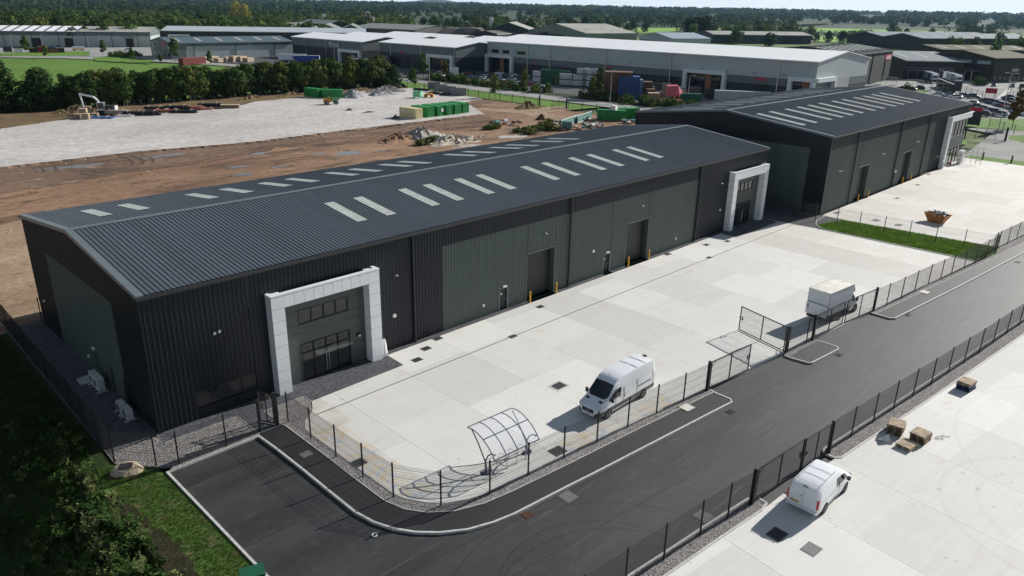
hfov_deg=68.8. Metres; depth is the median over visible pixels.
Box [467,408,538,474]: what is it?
cycle shelter
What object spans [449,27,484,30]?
old barn
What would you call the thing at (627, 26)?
country tree
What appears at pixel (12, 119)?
earth bank
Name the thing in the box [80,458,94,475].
weed clump
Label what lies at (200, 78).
belt tree
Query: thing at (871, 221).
fence
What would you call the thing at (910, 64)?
dock warehouse
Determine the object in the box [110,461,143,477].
marker stone
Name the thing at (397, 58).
loading door
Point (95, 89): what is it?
belt tree
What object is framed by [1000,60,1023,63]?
window
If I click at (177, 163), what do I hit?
wheel rut
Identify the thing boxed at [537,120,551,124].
scrub
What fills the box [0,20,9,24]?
country tree
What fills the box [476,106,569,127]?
haul track
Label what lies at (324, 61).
belt tree
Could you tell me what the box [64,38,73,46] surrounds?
loading door
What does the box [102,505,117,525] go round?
weed clump
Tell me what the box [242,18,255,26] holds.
country tree
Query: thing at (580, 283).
gravel strip
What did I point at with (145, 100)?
understorey bush
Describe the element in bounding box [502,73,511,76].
parked car
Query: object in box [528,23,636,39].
gabled green shed
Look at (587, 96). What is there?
verge shrub
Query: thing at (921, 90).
grass verge
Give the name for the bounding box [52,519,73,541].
weed clump
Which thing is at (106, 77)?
belt tree
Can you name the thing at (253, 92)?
understorey bush
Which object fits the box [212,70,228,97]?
belt tree
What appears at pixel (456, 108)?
site container
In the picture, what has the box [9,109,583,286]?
loose stones
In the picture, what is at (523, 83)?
verge shrub
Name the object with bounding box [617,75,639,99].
goods stack
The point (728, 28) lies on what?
country tree
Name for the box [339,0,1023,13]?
sky
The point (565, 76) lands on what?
liquid container
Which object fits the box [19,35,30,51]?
young tree
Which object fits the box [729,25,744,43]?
country tree
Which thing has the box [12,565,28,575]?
weed clump
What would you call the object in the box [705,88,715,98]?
goods stack
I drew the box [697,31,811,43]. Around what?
black open shed
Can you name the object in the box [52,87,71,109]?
understorey bush
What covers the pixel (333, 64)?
belt tree
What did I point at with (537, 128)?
scrub
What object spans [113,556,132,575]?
weed clump
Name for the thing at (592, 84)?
young tree
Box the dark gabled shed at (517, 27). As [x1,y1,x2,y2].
[487,22,533,34]
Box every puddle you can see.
[41,163,103,170]
[143,153,183,158]
[227,165,252,168]
[232,172,252,175]
[249,152,265,154]
[332,151,362,155]
[453,144,480,147]
[498,136,518,137]
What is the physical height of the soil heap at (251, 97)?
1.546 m
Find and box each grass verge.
[0,51,88,55]
[93,56,153,63]
[399,81,607,109]
[401,76,661,107]
[916,89,928,92]
[964,155,1023,165]
[966,118,1023,130]
[1008,135,1023,142]
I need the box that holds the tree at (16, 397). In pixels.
[0,338,177,575]
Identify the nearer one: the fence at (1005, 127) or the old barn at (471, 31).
the fence at (1005, 127)
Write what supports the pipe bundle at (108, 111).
on the earth bank at (12, 119)
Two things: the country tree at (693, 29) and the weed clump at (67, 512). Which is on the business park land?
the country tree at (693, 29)
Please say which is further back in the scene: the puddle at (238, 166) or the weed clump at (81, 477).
the puddle at (238, 166)
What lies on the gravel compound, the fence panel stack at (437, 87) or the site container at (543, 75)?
the fence panel stack at (437, 87)
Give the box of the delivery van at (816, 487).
[786,459,850,515]
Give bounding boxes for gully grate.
[520,510,534,519]
[724,409,735,414]
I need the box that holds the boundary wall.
[936,78,954,93]
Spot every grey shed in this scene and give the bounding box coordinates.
[474,30,516,36]
[524,32,547,35]
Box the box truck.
[805,278,858,320]
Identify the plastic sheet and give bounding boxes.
[877,433,891,442]
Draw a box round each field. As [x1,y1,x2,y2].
[0,58,359,106]
[0,96,948,333]
[622,28,682,32]
[803,28,952,33]
[816,36,845,42]
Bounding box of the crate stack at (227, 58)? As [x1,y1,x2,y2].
[221,56,230,61]
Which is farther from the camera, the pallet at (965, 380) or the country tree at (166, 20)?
the country tree at (166, 20)
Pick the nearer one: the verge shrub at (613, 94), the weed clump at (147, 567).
the weed clump at (147, 567)
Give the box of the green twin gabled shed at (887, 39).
[846,31,1023,48]
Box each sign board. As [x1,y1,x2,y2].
[449,67,458,75]
[953,81,962,91]
[967,107,982,126]
[984,88,997,97]
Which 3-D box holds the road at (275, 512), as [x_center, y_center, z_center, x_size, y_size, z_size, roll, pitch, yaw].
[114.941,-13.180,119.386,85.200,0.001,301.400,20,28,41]
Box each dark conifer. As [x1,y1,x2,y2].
[679,16,695,32]
[693,14,708,31]
[700,13,717,30]
[835,30,846,42]
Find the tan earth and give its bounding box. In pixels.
[0,220,41,326]
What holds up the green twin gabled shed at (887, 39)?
on the business park land
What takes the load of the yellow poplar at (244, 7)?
on the ground at (511, 15)
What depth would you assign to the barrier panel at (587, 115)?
195.37 m
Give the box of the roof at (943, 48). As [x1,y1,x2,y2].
[903,44,1023,53]
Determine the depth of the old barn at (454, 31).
697.90 m
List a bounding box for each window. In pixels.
[194,371,258,410]
[977,60,990,64]
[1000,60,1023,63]
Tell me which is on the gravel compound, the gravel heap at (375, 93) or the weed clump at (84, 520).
the gravel heap at (375, 93)
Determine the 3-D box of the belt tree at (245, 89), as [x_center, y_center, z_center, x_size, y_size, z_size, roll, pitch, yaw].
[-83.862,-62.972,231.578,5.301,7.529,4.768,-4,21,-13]
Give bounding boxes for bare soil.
[116,499,199,575]
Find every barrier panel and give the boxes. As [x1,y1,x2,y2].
[561,115,577,126]
[562,121,571,129]
[578,111,591,122]
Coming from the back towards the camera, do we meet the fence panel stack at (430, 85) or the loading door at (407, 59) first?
the loading door at (407, 59)
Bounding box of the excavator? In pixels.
[78,93,117,113]
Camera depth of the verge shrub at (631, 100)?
231.17 m
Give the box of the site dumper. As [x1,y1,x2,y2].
[323,94,339,104]
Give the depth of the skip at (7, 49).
406.17 m
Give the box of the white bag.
[610,105,617,109]
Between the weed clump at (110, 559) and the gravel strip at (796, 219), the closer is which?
the weed clump at (110, 559)
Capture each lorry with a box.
[278,54,305,61]
[294,55,319,63]
[714,90,770,99]
[923,71,939,82]
[939,70,948,78]
[945,72,962,83]
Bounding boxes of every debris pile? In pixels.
[502,118,508,123]
[509,120,522,125]
[574,125,584,129]
[586,123,596,126]
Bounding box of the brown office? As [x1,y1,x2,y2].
[935,50,1023,81]
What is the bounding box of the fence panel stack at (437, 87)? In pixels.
[434,84,446,91]
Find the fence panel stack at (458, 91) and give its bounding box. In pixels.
[450,88,465,95]
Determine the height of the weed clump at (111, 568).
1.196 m
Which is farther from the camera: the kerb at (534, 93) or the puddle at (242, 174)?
the kerb at (534, 93)
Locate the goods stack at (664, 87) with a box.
[662,83,671,91]
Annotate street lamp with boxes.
[999,72,1018,124]
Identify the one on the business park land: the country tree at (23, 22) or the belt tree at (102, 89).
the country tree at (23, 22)
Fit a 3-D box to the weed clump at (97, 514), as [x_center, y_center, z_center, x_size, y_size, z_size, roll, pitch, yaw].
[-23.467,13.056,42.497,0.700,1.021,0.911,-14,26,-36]
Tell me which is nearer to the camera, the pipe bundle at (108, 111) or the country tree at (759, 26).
the pipe bundle at (108, 111)
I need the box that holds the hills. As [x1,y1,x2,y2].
[403,0,457,2]
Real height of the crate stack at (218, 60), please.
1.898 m
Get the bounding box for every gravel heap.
[343,89,367,98]
[364,85,406,92]
[368,91,385,95]
[380,91,397,94]
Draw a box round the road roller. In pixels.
[424,90,433,97]
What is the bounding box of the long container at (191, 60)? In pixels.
[178,57,205,64]
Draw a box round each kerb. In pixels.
[157,416,259,442]
[166,436,268,575]
[257,389,732,534]
[264,396,310,425]
[284,392,712,512]
[305,389,704,502]
[404,78,648,107]
[407,81,609,107]
[627,497,756,575]
[663,498,767,575]
[784,340,838,363]
[822,318,1023,458]
[824,229,973,260]
[833,333,1023,458]
[871,252,1023,318]
[877,242,1023,312]
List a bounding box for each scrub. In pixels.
[413,138,424,145]
[421,138,430,144]
[425,134,439,141]
[482,124,496,129]
[494,123,501,128]
[511,126,521,132]
[520,128,541,134]
[528,124,544,130]
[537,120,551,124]
[542,124,552,129]
[546,118,555,123]
[547,124,561,131]
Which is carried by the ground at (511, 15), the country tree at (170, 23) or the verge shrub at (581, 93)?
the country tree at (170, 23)
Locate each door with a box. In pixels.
[31,38,41,46]
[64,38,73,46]
[125,38,133,46]
[395,56,400,66]
[405,57,410,67]
[416,109,418,118]
[531,64,539,75]
[667,76,677,84]
[754,84,768,91]
[907,70,915,77]
[916,70,925,77]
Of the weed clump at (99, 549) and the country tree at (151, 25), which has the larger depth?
the country tree at (151, 25)
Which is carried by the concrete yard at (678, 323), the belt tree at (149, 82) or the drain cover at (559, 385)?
the drain cover at (559, 385)
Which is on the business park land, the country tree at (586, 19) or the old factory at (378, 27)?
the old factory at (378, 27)
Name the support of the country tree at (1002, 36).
on the ground at (511, 15)
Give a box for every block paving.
[159,356,401,441]
[717,218,777,236]
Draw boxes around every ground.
[0,333,169,575]
[21,1,1023,473]
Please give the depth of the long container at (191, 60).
347.11 m
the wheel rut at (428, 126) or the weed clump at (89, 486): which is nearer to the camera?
the weed clump at (89, 486)
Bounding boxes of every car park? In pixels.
[0,47,177,59]
[220,56,1005,104]
[870,77,1023,160]
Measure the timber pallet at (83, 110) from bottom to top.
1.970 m
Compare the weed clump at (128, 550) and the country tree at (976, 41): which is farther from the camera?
the country tree at (976, 41)
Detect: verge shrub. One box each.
[426,72,435,79]
[435,72,444,80]
[451,74,461,83]
[461,75,470,83]
[469,76,478,82]
[471,80,478,84]
[498,81,506,88]
[506,81,515,89]
[512,84,519,90]
[519,80,528,87]
[520,85,527,91]
[530,83,540,92]
[541,82,552,92]
[578,89,587,97]
[583,92,591,98]
[592,88,603,98]
[599,90,611,100]
[604,89,615,97]
[617,95,626,102]
[623,95,635,104]
[636,93,645,102]
[638,96,646,105]
[643,96,656,106]
[654,98,660,105]
[660,98,671,106]
[665,97,678,106]
[685,98,694,103]
[902,82,915,90]
[972,75,981,84]
[976,76,989,85]
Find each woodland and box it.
[0,0,1023,33]
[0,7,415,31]
[439,13,1009,41]
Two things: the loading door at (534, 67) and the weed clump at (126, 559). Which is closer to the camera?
the weed clump at (126, 559)
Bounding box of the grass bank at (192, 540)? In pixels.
[96,465,252,575]
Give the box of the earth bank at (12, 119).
[0,86,379,128]
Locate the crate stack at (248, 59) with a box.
[242,57,253,61]
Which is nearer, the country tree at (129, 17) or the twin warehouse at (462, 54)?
the twin warehouse at (462, 54)
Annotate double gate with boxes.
[706,306,791,390]
[750,419,836,504]
[811,287,879,340]
[964,126,1009,141]
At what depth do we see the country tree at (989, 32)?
857.60 m
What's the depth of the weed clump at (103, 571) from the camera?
39.23 m
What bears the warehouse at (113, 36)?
on the business park land
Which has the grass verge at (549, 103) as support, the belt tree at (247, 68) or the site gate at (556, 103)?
the site gate at (556, 103)
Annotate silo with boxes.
[489,17,492,24]
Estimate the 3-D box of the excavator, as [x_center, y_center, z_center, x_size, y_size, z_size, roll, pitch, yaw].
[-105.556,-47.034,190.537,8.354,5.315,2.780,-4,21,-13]
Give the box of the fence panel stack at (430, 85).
[427,82,439,88]
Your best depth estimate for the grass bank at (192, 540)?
42.26 m
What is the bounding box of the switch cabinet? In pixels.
[937,160,944,168]
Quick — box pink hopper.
[665,85,682,98]
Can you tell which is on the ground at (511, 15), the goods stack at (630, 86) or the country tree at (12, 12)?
the country tree at (12, 12)
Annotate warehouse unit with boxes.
[18,125,770,433]
[634,85,974,214]
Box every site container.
[304,87,322,97]
[322,89,342,97]
[399,106,422,118]
[411,105,433,117]
[421,104,443,115]
[430,103,452,114]
[439,102,460,113]
[447,101,468,112]
[540,69,561,82]
[547,70,570,83]
[597,109,625,120]
[618,107,638,117]
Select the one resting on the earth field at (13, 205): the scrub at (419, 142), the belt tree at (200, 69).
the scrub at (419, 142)
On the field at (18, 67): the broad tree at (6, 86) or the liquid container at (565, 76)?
the broad tree at (6, 86)
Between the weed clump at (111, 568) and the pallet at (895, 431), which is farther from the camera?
the pallet at (895, 431)
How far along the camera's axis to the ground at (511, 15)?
1592.80 m
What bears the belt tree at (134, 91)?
on the earth bank at (12, 119)
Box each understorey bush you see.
[3,92,24,111]
[14,92,36,111]
[32,90,54,110]
[41,89,62,109]
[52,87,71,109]
[140,96,152,102]
[188,94,199,99]
[206,92,219,97]
[221,87,234,97]
[250,89,259,94]
[259,87,266,93]
[266,88,277,93]
[296,83,307,92]
[333,80,341,88]
[341,79,350,88]
[349,80,358,88]
[359,80,366,87]
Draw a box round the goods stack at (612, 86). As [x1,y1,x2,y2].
[604,70,632,98]
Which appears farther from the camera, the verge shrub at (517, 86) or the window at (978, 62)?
the window at (978, 62)
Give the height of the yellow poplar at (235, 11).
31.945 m
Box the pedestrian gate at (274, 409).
[255,391,277,428]
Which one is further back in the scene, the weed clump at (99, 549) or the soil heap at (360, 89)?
the soil heap at (360, 89)
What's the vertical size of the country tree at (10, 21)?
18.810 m
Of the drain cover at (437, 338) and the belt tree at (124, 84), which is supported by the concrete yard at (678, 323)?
the drain cover at (437, 338)
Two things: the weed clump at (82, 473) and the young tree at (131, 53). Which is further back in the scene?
the young tree at (131, 53)
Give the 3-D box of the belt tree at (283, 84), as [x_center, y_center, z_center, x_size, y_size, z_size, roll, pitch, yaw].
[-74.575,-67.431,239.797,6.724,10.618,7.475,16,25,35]
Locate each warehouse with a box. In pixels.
[0,25,160,46]
[149,36,292,58]
[160,26,365,39]
[290,31,474,61]
[378,36,502,72]
[485,34,871,92]
[784,43,894,83]
[888,51,966,79]
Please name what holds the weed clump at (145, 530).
on the rough ground at (102, 458)
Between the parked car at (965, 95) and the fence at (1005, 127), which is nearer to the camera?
the fence at (1005, 127)
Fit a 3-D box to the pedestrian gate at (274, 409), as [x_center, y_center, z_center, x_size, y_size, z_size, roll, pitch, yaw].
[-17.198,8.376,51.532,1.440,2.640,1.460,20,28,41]
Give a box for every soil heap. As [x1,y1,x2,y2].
[45,105,98,114]
[234,94,272,100]
[275,91,303,97]
[354,87,371,91]
[377,132,414,143]
[514,100,541,109]
[535,114,545,119]
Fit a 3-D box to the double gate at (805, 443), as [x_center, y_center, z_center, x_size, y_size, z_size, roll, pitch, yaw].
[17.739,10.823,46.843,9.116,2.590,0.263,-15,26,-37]
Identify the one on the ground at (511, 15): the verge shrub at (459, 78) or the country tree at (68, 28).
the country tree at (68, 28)
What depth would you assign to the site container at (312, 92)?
231.83 m
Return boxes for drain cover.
[299,450,312,457]
[350,458,368,467]
[411,357,423,362]
[420,346,431,350]
[432,336,442,340]
[548,381,569,390]
[548,445,567,456]
[558,490,578,502]
[678,403,695,411]
[693,509,713,522]
[765,526,788,541]
[800,541,822,556]
[919,290,930,293]
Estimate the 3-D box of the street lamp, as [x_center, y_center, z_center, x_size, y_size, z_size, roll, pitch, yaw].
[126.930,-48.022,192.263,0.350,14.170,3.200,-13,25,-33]
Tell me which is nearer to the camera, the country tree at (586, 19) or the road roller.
the road roller
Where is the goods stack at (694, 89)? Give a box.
[688,86,700,92]
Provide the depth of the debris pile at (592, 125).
184.57 m
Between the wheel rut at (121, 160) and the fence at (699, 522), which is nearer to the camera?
the fence at (699, 522)
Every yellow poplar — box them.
[228,1,242,16]
[239,3,251,21]
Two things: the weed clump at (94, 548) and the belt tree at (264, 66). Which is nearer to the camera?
the weed clump at (94, 548)
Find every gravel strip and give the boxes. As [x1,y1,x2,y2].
[5,320,157,453]
[107,417,257,469]
[265,397,311,436]
[302,389,711,511]
[387,301,528,354]
[553,274,605,293]
[609,266,627,272]
[631,499,764,575]
[646,233,720,258]
[763,204,841,228]
[785,340,815,355]
[825,319,1023,456]
[870,236,1023,313]
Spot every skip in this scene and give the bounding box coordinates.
[2,47,11,51]
[14,48,22,51]
[29,48,37,52]
[49,48,58,52]
[58,48,64,52]
[675,93,701,103]
[924,210,952,223]
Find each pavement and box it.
[259,392,730,530]
[787,341,836,361]
[876,243,1023,317]
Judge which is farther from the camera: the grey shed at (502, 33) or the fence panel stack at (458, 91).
the grey shed at (502, 33)
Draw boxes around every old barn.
[437,27,468,34]
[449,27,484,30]
[459,27,480,35]
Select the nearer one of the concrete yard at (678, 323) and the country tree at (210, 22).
the concrete yard at (678, 323)
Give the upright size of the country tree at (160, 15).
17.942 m
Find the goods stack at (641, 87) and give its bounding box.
[639,79,642,94]
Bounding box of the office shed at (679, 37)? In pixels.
[639,32,710,43]
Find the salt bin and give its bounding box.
[239,562,265,575]
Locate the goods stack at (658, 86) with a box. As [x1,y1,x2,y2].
[653,82,661,90]
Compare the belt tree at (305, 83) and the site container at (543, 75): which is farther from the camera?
the site container at (543, 75)
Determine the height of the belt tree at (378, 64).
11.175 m
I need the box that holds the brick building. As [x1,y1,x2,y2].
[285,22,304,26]
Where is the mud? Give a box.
[0,99,494,193]
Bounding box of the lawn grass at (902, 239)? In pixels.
[818,220,991,259]
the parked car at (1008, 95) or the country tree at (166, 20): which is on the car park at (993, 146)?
the parked car at (1008, 95)
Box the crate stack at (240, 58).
[238,56,246,61]
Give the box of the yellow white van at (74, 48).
[72,46,83,50]
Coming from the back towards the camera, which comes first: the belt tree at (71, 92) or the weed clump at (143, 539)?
the belt tree at (71, 92)
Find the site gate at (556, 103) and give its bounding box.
[539,95,567,108]
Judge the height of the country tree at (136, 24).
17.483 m
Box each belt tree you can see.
[51,73,72,89]
[61,76,84,105]
[70,71,97,105]
[87,69,104,79]
[89,85,105,106]
[93,78,109,101]
[99,70,120,104]
[109,67,132,80]
[109,71,135,105]
[127,70,140,78]
[130,79,142,103]
[133,79,145,103]
[136,69,160,102]
[154,73,166,101]
[158,67,180,101]
[168,65,191,100]
[180,65,200,100]
[188,67,205,99]
[190,65,207,97]
[198,76,209,99]
[199,66,215,74]
[205,74,218,98]
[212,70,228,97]
[224,67,246,93]
[224,74,236,97]
[237,63,256,94]
[240,75,249,95]
[250,67,266,91]
[255,61,274,91]
[265,68,280,93]
[269,61,290,93]
[279,63,292,89]
[284,60,304,91]
[295,66,309,91]
[300,63,314,85]
[305,59,324,87]
[317,58,336,88]
[318,64,330,88]
[323,58,342,87]
[335,66,343,84]
[341,56,360,87]
[341,62,355,88]
[356,57,373,87]
[363,58,379,86]
[368,55,382,83]
[374,55,390,77]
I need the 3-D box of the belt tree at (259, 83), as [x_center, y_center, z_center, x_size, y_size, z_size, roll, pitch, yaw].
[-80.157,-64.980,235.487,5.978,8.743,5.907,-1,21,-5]
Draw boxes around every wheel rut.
[20,170,108,173]
[31,168,109,170]
[50,155,182,166]
[50,156,218,168]
[85,148,260,173]
[96,150,262,174]
[256,144,344,148]
[362,124,487,141]
[372,120,494,137]
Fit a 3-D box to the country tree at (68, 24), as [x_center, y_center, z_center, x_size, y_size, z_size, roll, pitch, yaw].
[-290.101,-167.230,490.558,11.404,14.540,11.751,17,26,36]
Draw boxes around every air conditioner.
[88,369,103,385]
[90,371,108,393]
[114,398,131,415]
[120,404,137,422]
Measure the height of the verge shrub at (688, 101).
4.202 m
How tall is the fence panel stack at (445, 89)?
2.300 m
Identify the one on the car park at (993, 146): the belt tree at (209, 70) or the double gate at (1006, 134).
the double gate at (1006, 134)
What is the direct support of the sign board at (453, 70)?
on the grass verge at (561, 95)
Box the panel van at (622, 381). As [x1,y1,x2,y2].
[579,353,654,418]
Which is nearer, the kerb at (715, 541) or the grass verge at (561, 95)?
the kerb at (715, 541)
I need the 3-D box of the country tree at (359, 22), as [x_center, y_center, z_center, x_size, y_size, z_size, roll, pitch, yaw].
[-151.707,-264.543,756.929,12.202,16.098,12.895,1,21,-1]
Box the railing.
[955,146,983,163]
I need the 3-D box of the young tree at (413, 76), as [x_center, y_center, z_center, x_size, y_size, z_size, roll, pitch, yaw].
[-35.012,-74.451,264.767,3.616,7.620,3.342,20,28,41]
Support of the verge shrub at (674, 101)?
on the grass verge at (561, 95)
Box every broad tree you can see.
[0,60,27,112]
[16,67,62,110]
[376,75,386,86]
[382,77,392,85]
[386,63,402,85]
[387,74,396,84]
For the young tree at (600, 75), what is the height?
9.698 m
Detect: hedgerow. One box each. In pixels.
[611,23,720,28]
[799,23,827,26]
[817,29,873,36]
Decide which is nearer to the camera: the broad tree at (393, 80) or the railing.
the railing
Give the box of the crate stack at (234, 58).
[228,55,238,61]
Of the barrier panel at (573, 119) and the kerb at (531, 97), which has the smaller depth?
the barrier panel at (573, 119)
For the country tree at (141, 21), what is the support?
on the business park land
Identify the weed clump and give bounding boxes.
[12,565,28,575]
[23,537,39,550]
[27,554,37,563]
[36,513,56,535]
[50,529,58,538]
[51,523,75,542]
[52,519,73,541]
[58,498,70,516]
[66,503,81,516]
[68,561,89,575]
[69,565,86,575]
[74,463,85,480]
[78,467,89,478]
[79,517,99,538]
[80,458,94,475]
[80,510,91,524]
[80,515,93,530]
[80,518,91,532]
[80,518,97,540]
[81,496,97,511]
[81,547,93,560]
[82,522,101,536]
[82,557,97,567]
[83,474,95,493]
[85,539,105,557]
[88,496,104,515]
[88,536,103,557]
[91,516,100,531]
[91,530,105,547]
[92,509,103,522]
[96,561,118,575]
[96,565,110,575]
[97,498,109,511]
[98,511,112,526]
[99,554,113,570]
[100,545,114,565]
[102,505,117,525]
[105,489,118,505]
[105,543,117,567]
[107,513,129,530]
[107,565,126,575]
[108,556,121,571]
[110,501,122,520]
[110,536,125,555]
[112,548,127,563]
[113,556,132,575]
[116,538,131,555]
[119,553,131,564]
[126,527,140,540]
[127,510,145,527]
[132,552,146,575]
[134,528,148,541]
[137,522,154,535]
[143,561,151,571]
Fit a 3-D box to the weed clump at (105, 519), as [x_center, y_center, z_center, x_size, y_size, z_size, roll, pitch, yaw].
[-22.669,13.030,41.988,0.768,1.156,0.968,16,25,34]
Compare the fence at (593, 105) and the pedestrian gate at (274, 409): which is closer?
the pedestrian gate at (274, 409)
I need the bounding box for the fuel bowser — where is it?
[413,91,422,97]
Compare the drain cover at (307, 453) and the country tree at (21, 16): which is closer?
the drain cover at (307, 453)
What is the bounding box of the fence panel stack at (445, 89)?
[441,86,455,92]
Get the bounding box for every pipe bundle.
[90,115,114,118]
[104,108,126,113]
[122,110,148,115]
[138,109,161,114]
[143,105,164,108]
[154,108,169,111]
[164,104,189,109]
[171,109,197,112]
[189,105,204,108]
[197,102,220,106]
[197,107,213,109]
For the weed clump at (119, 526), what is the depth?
41.43 m
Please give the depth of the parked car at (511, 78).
297.34 m
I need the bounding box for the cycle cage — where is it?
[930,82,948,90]
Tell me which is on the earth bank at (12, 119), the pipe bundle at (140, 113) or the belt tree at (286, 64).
the belt tree at (286, 64)
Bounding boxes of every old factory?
[300,23,361,27]
[301,19,348,26]
[358,23,448,33]
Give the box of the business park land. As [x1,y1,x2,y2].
[0,38,991,148]
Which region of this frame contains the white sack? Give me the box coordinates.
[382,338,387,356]
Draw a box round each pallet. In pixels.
[73,113,81,118]
[78,108,87,112]
[81,113,90,118]
[84,106,92,112]
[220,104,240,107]
[886,428,905,435]
[887,425,905,432]
[888,417,906,429]
[895,437,918,450]
[895,444,918,451]
[909,426,931,438]
[909,434,931,442]
[910,431,932,440]
[956,381,976,387]
[956,384,975,391]
[956,386,975,392]
[957,376,977,386]
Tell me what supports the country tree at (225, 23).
on the ground at (511, 15)
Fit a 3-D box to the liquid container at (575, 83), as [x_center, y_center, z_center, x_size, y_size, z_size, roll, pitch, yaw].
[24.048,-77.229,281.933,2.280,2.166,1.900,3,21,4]
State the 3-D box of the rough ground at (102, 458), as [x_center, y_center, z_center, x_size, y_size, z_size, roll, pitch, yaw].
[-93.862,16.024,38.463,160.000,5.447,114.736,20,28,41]
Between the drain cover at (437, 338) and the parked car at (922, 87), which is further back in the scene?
the parked car at (922, 87)
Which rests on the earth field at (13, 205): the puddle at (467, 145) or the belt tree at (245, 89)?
the puddle at (467, 145)
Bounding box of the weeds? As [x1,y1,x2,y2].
[0,409,181,575]
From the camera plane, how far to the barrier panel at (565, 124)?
180.45 m
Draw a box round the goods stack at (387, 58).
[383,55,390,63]
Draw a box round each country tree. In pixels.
[0,14,15,24]
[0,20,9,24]
[2,5,9,12]
[2,15,17,22]
[7,10,18,17]
[16,13,26,20]
[17,18,31,25]
[27,9,38,14]
[29,16,51,25]
[48,15,62,25]
[63,22,73,25]
[67,26,76,36]
[84,20,98,25]
[96,21,109,29]
[97,19,113,25]
[106,13,119,20]
[121,14,137,24]
[121,23,137,28]
[129,20,141,26]
[134,18,147,26]
[148,22,161,36]
[152,14,163,20]
[161,16,170,25]
[167,18,178,25]
[195,12,203,19]
[205,19,218,25]
[218,17,233,26]
[228,15,240,24]
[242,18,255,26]
[301,21,311,27]
[345,14,353,23]
[357,19,366,24]
[418,16,428,24]
[427,14,436,24]
[432,16,440,25]
[442,18,451,26]
[450,16,457,26]
[469,16,475,26]
[474,19,482,26]
[480,22,487,30]
[490,20,497,27]
[493,17,501,24]
[526,18,535,27]
[552,17,562,23]
[579,15,589,23]
[604,15,612,24]
[613,21,620,27]
[623,23,631,29]
[630,19,637,30]
[641,21,649,31]
[686,23,698,32]
[723,25,733,30]
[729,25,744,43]
[738,21,745,30]
[752,19,761,25]
[753,24,764,30]
[759,24,773,30]
[761,32,778,45]
[785,25,795,31]
[804,26,816,34]
[823,31,834,42]
[886,22,898,31]
[942,35,956,44]
[950,37,965,44]
[956,26,963,31]
[967,37,982,44]
[982,29,994,33]
[990,32,1007,44]
[990,39,1003,49]
[1006,38,1016,44]
[1015,35,1023,46]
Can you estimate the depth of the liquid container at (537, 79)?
292.74 m
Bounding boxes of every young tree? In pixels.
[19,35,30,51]
[41,45,47,56]
[99,40,106,54]
[128,47,134,60]
[167,37,179,61]
[205,51,212,61]
[408,67,417,87]
[417,53,428,79]
[441,59,448,74]
[490,73,500,94]
[520,68,528,82]
[587,75,597,94]
[594,67,604,88]
[1007,88,1023,127]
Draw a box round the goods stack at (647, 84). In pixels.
[642,81,652,92]
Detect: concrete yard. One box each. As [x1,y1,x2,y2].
[306,218,974,501]
[668,335,1023,575]
[823,158,1023,248]
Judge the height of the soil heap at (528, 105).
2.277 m
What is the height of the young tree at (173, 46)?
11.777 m
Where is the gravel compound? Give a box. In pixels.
[0,88,484,169]
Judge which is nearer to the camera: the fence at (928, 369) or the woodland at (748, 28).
the fence at (928, 369)
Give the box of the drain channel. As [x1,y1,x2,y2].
[317,224,793,414]
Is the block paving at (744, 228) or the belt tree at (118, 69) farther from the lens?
the belt tree at (118, 69)
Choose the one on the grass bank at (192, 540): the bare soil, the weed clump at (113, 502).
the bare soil
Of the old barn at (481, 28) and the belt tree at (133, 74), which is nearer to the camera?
the belt tree at (133, 74)
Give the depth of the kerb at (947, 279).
83.03 m
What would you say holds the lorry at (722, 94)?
on the car park at (571, 90)
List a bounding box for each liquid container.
[535,71,540,76]
[535,77,540,82]
[562,74,567,79]
[562,80,567,85]
[573,74,578,80]
[573,80,578,86]
[577,68,582,74]
[586,69,591,74]
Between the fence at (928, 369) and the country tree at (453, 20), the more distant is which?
the country tree at (453, 20)
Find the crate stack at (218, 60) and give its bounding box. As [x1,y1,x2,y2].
[213,58,224,62]
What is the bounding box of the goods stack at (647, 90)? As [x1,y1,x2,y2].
[645,88,654,95]
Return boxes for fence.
[0,304,260,465]
[4,297,42,326]
[275,363,709,505]
[407,81,537,103]
[568,100,639,111]
[584,470,755,575]
[764,197,996,250]
[787,316,815,352]
[832,304,1023,447]
[875,236,998,308]
[962,86,1015,97]
[989,118,1023,136]
[995,222,1023,252]
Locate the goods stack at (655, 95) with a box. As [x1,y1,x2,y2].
[647,92,660,99]
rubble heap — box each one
[403,127,445,140]
[430,132,480,146]
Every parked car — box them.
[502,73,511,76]
[506,76,517,80]
[916,85,925,89]
[931,92,944,95]
[948,94,963,98]
[958,93,970,97]
[968,93,980,98]
[970,103,981,106]
[982,110,991,116]
[988,108,1000,112]
[992,110,1009,116]
[1001,94,1015,98]
[1002,97,1015,100]
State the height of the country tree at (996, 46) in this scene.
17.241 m
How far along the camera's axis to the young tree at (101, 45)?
389.75 m
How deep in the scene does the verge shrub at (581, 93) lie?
244.66 m
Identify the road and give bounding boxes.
[0,56,653,109]
[171,254,1023,575]
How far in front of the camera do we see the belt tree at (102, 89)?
202.14 m
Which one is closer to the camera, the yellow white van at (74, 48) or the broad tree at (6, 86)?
the broad tree at (6, 86)

